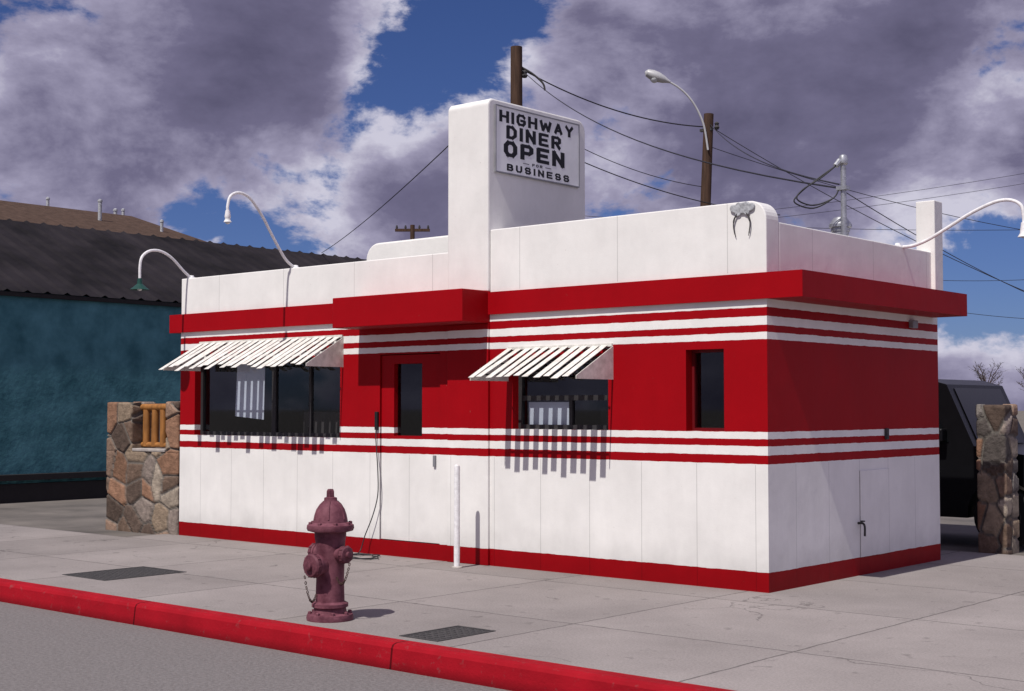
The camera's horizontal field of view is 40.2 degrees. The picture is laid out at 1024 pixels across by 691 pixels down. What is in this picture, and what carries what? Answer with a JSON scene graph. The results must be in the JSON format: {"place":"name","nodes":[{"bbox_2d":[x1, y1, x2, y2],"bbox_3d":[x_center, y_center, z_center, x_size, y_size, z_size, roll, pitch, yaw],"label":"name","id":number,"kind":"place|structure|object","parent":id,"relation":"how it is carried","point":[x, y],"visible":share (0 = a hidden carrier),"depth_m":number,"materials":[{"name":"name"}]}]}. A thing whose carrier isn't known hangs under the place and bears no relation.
{"place":"outdoors","nodes":[
{"label":"outdoors","id":0,"kind":"place"},
{"bbox_2d":[0,602,509,690],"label":"street","id":1,"kind":"structure","parent":0,"point":[44,650],"depth_m":9.68,"materials":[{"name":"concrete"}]},
{"bbox_2d":[0,524,1023,690],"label":"sidewalk","id":2,"kind":"structure","parent":0,"point":[951,621],"depth_m":11.18,"materials":[{"name":"concrete"}]},
{"bbox_2d":[62,566,184,580],"bbox_3d":[-3.747,2.214,13.542,0.724,0.026,0.914,-2,-3,41],"label":"utility cover","id":3,"kind":"object","parent":2,"relation":"on","point":[123,573],"visible":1,"depth_m":13.52,"materials":[{"name":"metal"}]},
{"bbox_2d":[303,489,353,622],"bbox_3d":[-1.389,1.583,10.606,0.381,0.985,0.381,0,-3,-4],"label":"fire hydrant","id":4,"kind":"object","parent":2,"relation":"on","point":[329,552],"visible":1,"depth_m":10.51,"materials":[{"name":"red metal"}]},
{"bbox_2d":[399,625,494,641],"bbox_3d":[-0.455,2.053,9.930,0.374,0.026,0.604,-2,-3,41],"label":"utility cover","id":5,"kind":"object","parent":2,"relation":"on","point":[446,633],"visible":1,"depth_m":9.92,"materials":[{"name":"metal"}]},
{"bbox_2d":[451,464,461,568],"bbox_3d":[-0.552,1.711,14.037,0.110,1.035,0.110,-2,-3,41],"label":"pipe post","id":6,"kind":"object","parent":2,"relation":"on","point":[456,516],"visible":1,"depth_m":14.01,"materials":[{"name":"metal"}]},
{"bbox_2d":[158,99,966,592],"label":"diner building","id":7,"kind":"structure","parent":2,"relation":"on","point":[700,397],"depth_m":14.05,"materials":[{"name":"paint"}]},
{"bbox_2d":[130,249,195,290],"bbox_3d":[-4.335,-0.925,17.443,0.240,0.536,0.950,-2,-3,41],"label":"gooseneck lamp","id":8,"kind":"object","parent":7,"relation":"attached to","point":[139,286],"visible":0.99,"depth_m":17.23,"materials":[{"name":"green metal"}]},
{"bbox_2d":[224,191,297,267],"bbox_3d":[-2.866,-1.323,16.116,0.117,0.830,1.105,-2,-3,41],"label":"gooseneck lamp","id":9,"kind":"object","parent":7,"relation":"attached to","point":[227,220],"visible":0.99,"depth_m":16.04,"materials":[{"name":"white metal"}]},
{"bbox_2d":[200,358,339,437],"bbox_3d":[-2.881,0.623,16.739,2.690,0.920,0.050,-2,-3,41],"label":"window","id":10,"kind":"structure","parent":7,"relation":"in","point":[275,370],"depth_m":16.67,"materials":[{"name":"metal"}]},
{"bbox_2d":[374,412,378,429],"bbox_3d":[-1.485,0.827,15.351,0.045,0.200,0.029,-2,-3,41],"label":"outlet box","id":11,"kind":"object","parent":7,"relation":"attached to","point":[376,427],"visible":1,"depth_m":15.34,"materials":[{"name":"black paint"}]},
{"bbox_2d":[352,430,379,559],"bbox_3d":[-1.582,1.521,15.047,0.599,1.496,0.542,-2,-3,41],"label":"power cord","id":12,"kind":"object","parent":11,"relation":"hanging from","point":[358,553],"visible":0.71,"depth_m":15.26,"materials":[{"name":"rubber"}]},
{"bbox_2d":[322,146,447,252],"bbox_3d":[-2.592,-2.347,24.966,0.014,0.812,20.234,1,-3,-12],"label":"overhead wire","id":13,"kind":"object","parent":7,"relation":"attached to","point":[393,196],"visible":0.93,"depth_m":20.96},
{"bbox_2d":[381,354,439,543],"bbox_3d":[-1.064,1.105,15.078,0.911,2.010,0.134,-2,-3,41],"label":"door","id":14,"kind":"structure","parent":7,"relation":"in","point":[410,465],"depth_m":15.02,"materials":[{"name":"paint"}]},
{"bbox_2d":[519,356,607,429],"bbox_3d":[0.536,0.472,13.793,1.200,0.710,0.050,-2,-3,41],"label":"window","id":15,"kind":"structure","parent":7,"relation":"in","point":[522,398],"depth_m":13.83,"materials":[{"name":"metal"}]},
{"bbox_2d":[692,349,723,430],"bbox_3d":[1.819,0.405,12.700,0.404,0.735,0.050,-2,-3,41],"label":"window","id":16,"kind":"structure","parent":7,"relation":"in","point":[694,352],"depth_m":12.80,"materials":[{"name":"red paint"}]},
{"bbox_2d":[730,201,754,236],"bbox_3d":[2.041,-1.120,12.396,0.252,0.307,0.032,-2,-3,41],"label":"parapet ornament","id":17,"kind":"object","parent":7,"relation":"attached to","point":[739,209],"visible":1,"depth_m":12.39,"materials":[{"name":"grey metal"}]},
{"bbox_2d":[793,154,849,235],"bbox_3d":[3.216,-1.295,14.522,0.591,1.385,0.140,0,-3,3],"label":"service mast","id":18,"kind":"object","parent":7,"relation":"on","point":[841,161],"visible":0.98,"depth_m":14.50,"materials":[{"name":"metal"}]},
{"bbox_2d":[846,192,1023,291],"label":"overhead wire","id":19,"kind":"object","parent":18,"relation":"attached to","point":[943,250],"visible":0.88,"depth_m":16.59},
{"bbox_2d":[829,216,851,235],"bbox_3d":[3.477,-0.980,14.801,0.236,0.780,0.240,-2,-3,41],"label":"roof vent","id":20,"kind":"object","parent":7,"relation":"on","point":[835,225],"visible":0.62,"depth_m":14.74,"materials":[{"name":"metal"}]},
{"bbox_2d":[895,198,1023,247],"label":"gooseneck lamp","id":21,"kind":"object","parent":7,"relation":"attached to","point":[1021,234],"visible":0.98,"depth_m":13.82,"materials":[{"name":"white metal"}]},
{"bbox_2d":[976,404,1019,554],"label":"stone pillar","id":22,"kind":"structure","parent":2,"relation":"on","point":[997,477],"depth_m":15.55,"materials":[{"name":"stone"}]},
{"bbox_2d":[0,498,1023,555],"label":"parking lot","id":23,"kind":"structure","parent":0,"point":[89,516],"depth_m":20.18,"materials":[{"name":"grey asphalt"}]},
{"bbox_2d":[0,197,205,241],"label":"brown roof house","id":24,"kind":"structure","parent":23,"relation":"on","point":[47,214],"depth_m":43.35,"materials":[{"name":"beige paint"}]},
{"bbox_2d":[106,401,179,534],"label":"stone wall","id":25,"kind":"structure","parent":23,"relation":"on","point":[142,479],"depth_m":18.27,"materials":[{"name":"stone"}]},
{"bbox_2d":[0,218,366,503],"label":"stucco building","id":26,"kind":"structure","parent":23,"relation":"on","point":[86,336],"depth_m":25.43,"materials":[{"name":"paint"}]},
{"bbox_2d":[395,225,429,239],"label":"utility pole","id":27,"kind":"object","parent":23,"relation":"on","point":[412,230],"visible":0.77,"depth_m":80.32,"materials":[{"name":"brown wood"}]},
{"bbox_2d":[778,183,1023,217],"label":"overhead wire","id":28,"kind":"object","parent":27,"relation":"attached to","point":[904,201],"visible":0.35,"depth_m":85.72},
{"bbox_2d":[510,46,545,105],"bbox_3d":[0.430,-2.425,38.134,0.996,11.551,0.370,0,-3,2],"label":"utility pole","id":29,"kind":"object","parent":23,"relation":"on","point":[518,74],"visible":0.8,"depth_m":38.24,"materials":[{"name":"brown wood"}]},
{"bbox_2d":[522,69,702,126],"bbox_3d":[2.931,-6.952,39.349,5.793,1.262,0.036,1,-3,-20],"label":"overhead wire","id":30,"kind":"object","parent":29,"relation":"attached to","point":[614,109],"visible":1,"depth_m":39.31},
{"bbox_2d":[522,70,835,187],"bbox_3d":[1.834,-4.595,26.448,0.020,7.000,23.779,0,-3,-8],"label":"overhead wire","id":31,"kind":"object","parent":29,"relation":"attached to","point":[690,157],"visible":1,"depth_m":19.90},
{"bbox_2d":[585,162,779,214],"bbox_3d":[3.917,-4.825,39.254,7.832,2.087,0.030,1,-3,-15],"label":"overhead wire","id":32,"kind":"object","parent":29,"relation":"attached to","point":[652,187],"visible":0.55,"depth_m":39.22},
{"bbox_2d":[700,113,718,205],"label":"utility pole","id":33,"kind":"object","parent":23,"relation":"on","point":[706,178],"visible":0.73,"depth_m":40.17,"materials":[{"name":"brown wood"}]},
{"bbox_2d":[585,149,701,186],"bbox_3d":[2.828,-5.505,39.284,5.751,1.823,0.022,1,-3,-20],"label":"overhead wire","id":34,"kind":"object","parent":33,"relation":"attached to","point":[642,172],"visible":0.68,"depth_m":39.56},
{"bbox_2d":[645,69,708,149],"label":"street lamp","id":35,"kind":"object","parent":33,"relation":"attached to","point":[654,76],"visible":1,"depth_m":40.10,"materials":[{"name":"white metal"}]},
{"bbox_2d":[710,124,839,184],"bbox_3d":[4.550,-4.029,27.423,0.018,5.875,25.676,0,-3,5],"label":"overhead wire","id":36,"kind":"object","parent":33,"relation":"attached to","point":[780,168],"visible":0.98,"depth_m":19.99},
{"bbox_2d":[714,148,1019,229],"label":"overhead wire","id":37,"kind":"object","parent":33,"relation":"attached to","point":[861,193],"visible":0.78,"depth_m":42.02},
{"bbox_2d":[713,128,1023,290],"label":"overhead wire","id":38,"kind":"object","parent":33,"relation":"attached to","point":[850,207],"visible":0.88,"depth_m":40.21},
{"bbox_2d":[938,379,1023,546],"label":"parked car","id":39,"kind":"object","parent":23,"relation":"on","point":[959,400],"visible":0.09,"depth_m":16.43,"materials":[{"name":"black paint"}]},
{"bbox_2d":[0,0,1023,410],"label":"sky","id":40,"kind":"structure","parent":0,"point":[319,112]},
{"bbox_2d":[589,216,896,229],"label":"overhead wire","id":41,"kind":"object","parent":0,"point":[825,228],"visible":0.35,"depth_m":70.32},
{"bbox_2d":[780,173,1023,208],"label":"overhead wire","id":42,"kind":"object","parent":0,"point":[908,191],"visible":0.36,"depth_m":85.76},
{"bbox_2d":[943,280,1010,280],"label":"overhead wire","id":43,"kind":"object","parent":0,"point":[987,280],"visible":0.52,"depth_m":60.18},
{"bbox_2d":[1016,411,1023,431],"bbox_3d":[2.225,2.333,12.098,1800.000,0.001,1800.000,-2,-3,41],"label":"ground","id":44,"kind":"structure","parent":0,"point":[1020,416],"depth_m":239.88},
{"bbox_2d":[0,578,734,690],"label":"kerb","id":45,"kind":"structure","parent":44,"relation":"on","point":[505,672],"depth_m":9.83,"materials":[{"name":"red paint"}]},
{"bbox_2d":[968,360,1006,384],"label":"tree","id":46,"kind":"object","parent":44,"relation":"on","point":[983,376],"visible":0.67,"depth_m":129.79,"materials":[{"name":"brown wood"}]},
{"bbox_2d":[1015,366,1023,390],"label":"tree","id":47,"kind":"object","parent":44,"relation":"on","point":[1022,376],"visible":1,"depth_m":150.73,"materials":[{"name":"brown wood"}]}
]}

